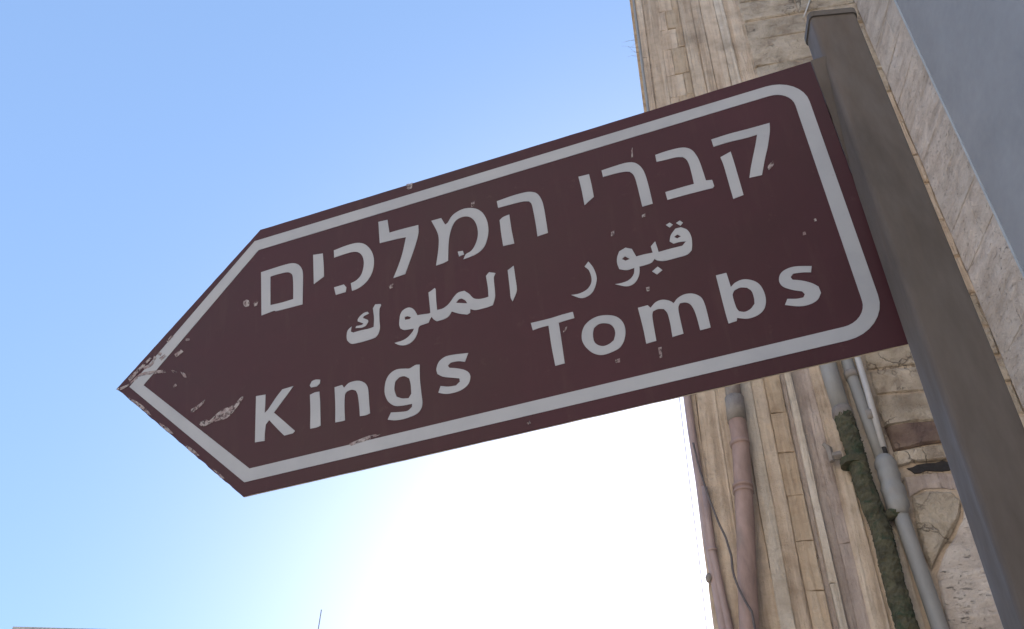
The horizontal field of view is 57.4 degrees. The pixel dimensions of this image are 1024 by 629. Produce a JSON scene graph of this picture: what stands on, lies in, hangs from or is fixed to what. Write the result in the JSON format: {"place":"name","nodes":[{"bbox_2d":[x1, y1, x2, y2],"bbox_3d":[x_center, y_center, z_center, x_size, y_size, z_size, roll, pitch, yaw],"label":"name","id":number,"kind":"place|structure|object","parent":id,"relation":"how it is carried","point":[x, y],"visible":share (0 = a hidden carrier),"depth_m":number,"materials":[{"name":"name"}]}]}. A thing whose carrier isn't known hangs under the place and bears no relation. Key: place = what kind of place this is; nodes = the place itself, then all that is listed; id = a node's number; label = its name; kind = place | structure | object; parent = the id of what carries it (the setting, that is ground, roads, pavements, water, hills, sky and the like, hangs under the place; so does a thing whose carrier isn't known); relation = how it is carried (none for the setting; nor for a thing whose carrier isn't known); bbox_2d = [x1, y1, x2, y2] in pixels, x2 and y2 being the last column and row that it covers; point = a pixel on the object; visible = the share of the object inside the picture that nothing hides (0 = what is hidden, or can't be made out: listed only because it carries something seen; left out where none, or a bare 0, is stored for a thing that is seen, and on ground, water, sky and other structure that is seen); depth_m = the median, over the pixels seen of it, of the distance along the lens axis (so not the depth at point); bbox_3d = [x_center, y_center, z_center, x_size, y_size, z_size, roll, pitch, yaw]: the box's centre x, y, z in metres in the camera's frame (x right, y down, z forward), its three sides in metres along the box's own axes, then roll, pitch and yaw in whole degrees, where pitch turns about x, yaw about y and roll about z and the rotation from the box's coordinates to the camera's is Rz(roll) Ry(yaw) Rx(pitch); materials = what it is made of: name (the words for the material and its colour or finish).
{"place":"outdoors","nodes":[
{"label":"outdoors","id":0,"kind":"place"},
{"bbox_2d":[12,627,87,628],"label":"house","id":1,"kind":"structure","parent":0,"point":[43,628],"depth_m":30.38,"materials":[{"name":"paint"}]},
{"bbox_2d":[0,0,713,628],"label":"sky","id":2,"kind":"structure","parent":0,"point":[144,144],"materials":[{"name":"blue"}]},
{"label":"ground","id":3,"kind":"structure","parent":0,"visible":0},
{"bbox_2d":[630,0,1023,628],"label":"stone building","id":4,"kind":"structure","parent":3,"relation":"on","point":[817,563],"depth_m":4.67,"materials":[{"name":"beige stone"}]},
{"bbox_2d":[632,0,649,110],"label":"edge conduit","id":5,"kind":"object","parent":4,"relation":"attached to","point":[641,60],"visible":0.51,"depth_m":7.19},
{"bbox_2d":[679,398,706,628],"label":"hanging cable","id":6,"kind":"object","parent":4,"relation":"hanging from","point":[693,516],"visible":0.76,"depth_m":4.57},
{"bbox_2d":[683,395,725,628],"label":"thin pipe","id":7,"kind":"object","parent":4,"relation":"attached to","point":[690,422],"visible":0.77,"depth_m":4.65,"materials":[{"name":"brown metal"}]},
{"bbox_2d":[705,573,711,582],"bbox_3d":[0.916,1.230,4.365,0.029,0.042,0.026,2,-41,0],"label":"cable clip","id":8,"kind":"object","parent":7,"relation":"attached to","point":[708,576],"visible":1,"depth_m":4.36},
{"bbox_2d":[701,486,733,628],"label":"thin pipe","id":9,"kind":"object","parent":4,"relation":"attached to","point":[712,548],"visible":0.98,"depth_m":4.40,"materials":[{"name":"metal"}]},
{"bbox_2d":[725,384,759,628],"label":"rain pipe","id":10,"kind":"object","parent":4,"relation":"attached to","point":[743,488],"visible":0.72,"depth_m":4.49,"materials":[{"name":"metal"}]},
{"bbox_2d":[692,442,755,628],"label":"loose cable","id":11,"kind":"object","parent":10,"relation":"attached to","point":[730,553],"visible":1,"depth_m":4.38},
{"bbox_2d":[803,0,810,17],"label":"pale wire","id":12,"kind":"object","parent":4,"relation":"attached to","point":[806,9],"visible":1,"depth_m":7.14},
{"bbox_2d":[819,362,919,628],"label":"mossy drain","id":13,"kind":"object","parent":4,"relation":"attached to","point":[855,463],"visible":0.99,"depth_m":4.39,"materials":[{"name":"green plant"}]},
{"bbox_2d":[841,358,948,628],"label":"drain pipe","id":14,"kind":"object","parent":4,"relation":"attached to","point":[893,491],"depth_m":4.36,"materials":[{"name":"grey metal"}]},
{"bbox_2d":[854,356,887,452],"bbox_3d":[1.839,-0.024,5.175,0.035,1.885,0.032,2,-41,0],"label":"light conduit","id":15,"kind":"object","parent":14,"relation":"attached to","point":[868,396],"visible":0.46,"depth_m":4.75,"materials":[{"name":"grey metal"}]},
{"bbox_2d":[804,7,1023,628],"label":"sign post","id":16,"kind":"object","parent":3,"relation":"on","point":[978,422],"visible":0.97,"depth_m":0.65,"materials":[{"name":"grey metal"}]},
{"bbox_2d":[116,56,907,496],"bbox_3d":[-0.050,-0.014,0.871,0.751,0.304,0.013,-15,-33,14],"label":"direction sign","id":17,"kind":"object","parent":16,"relation":"attached to","point":[710,240],"visible":0.99,"depth_m":0.84,"materials":[{"name":"metal"}]},
{"bbox_2d":[854,0,1023,407],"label":"side wall","id":18,"kind":"structure","parent":3,"relation":"on","point":[991,267],"depth_m":5.36,"materials":[{"name":"white stone"}]},
{"bbox_2d":[894,0,1023,277],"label":"wall cladding","id":19,"kind":"structure","parent":18,"relation":"attached to","point":[971,53],"depth_m":4.89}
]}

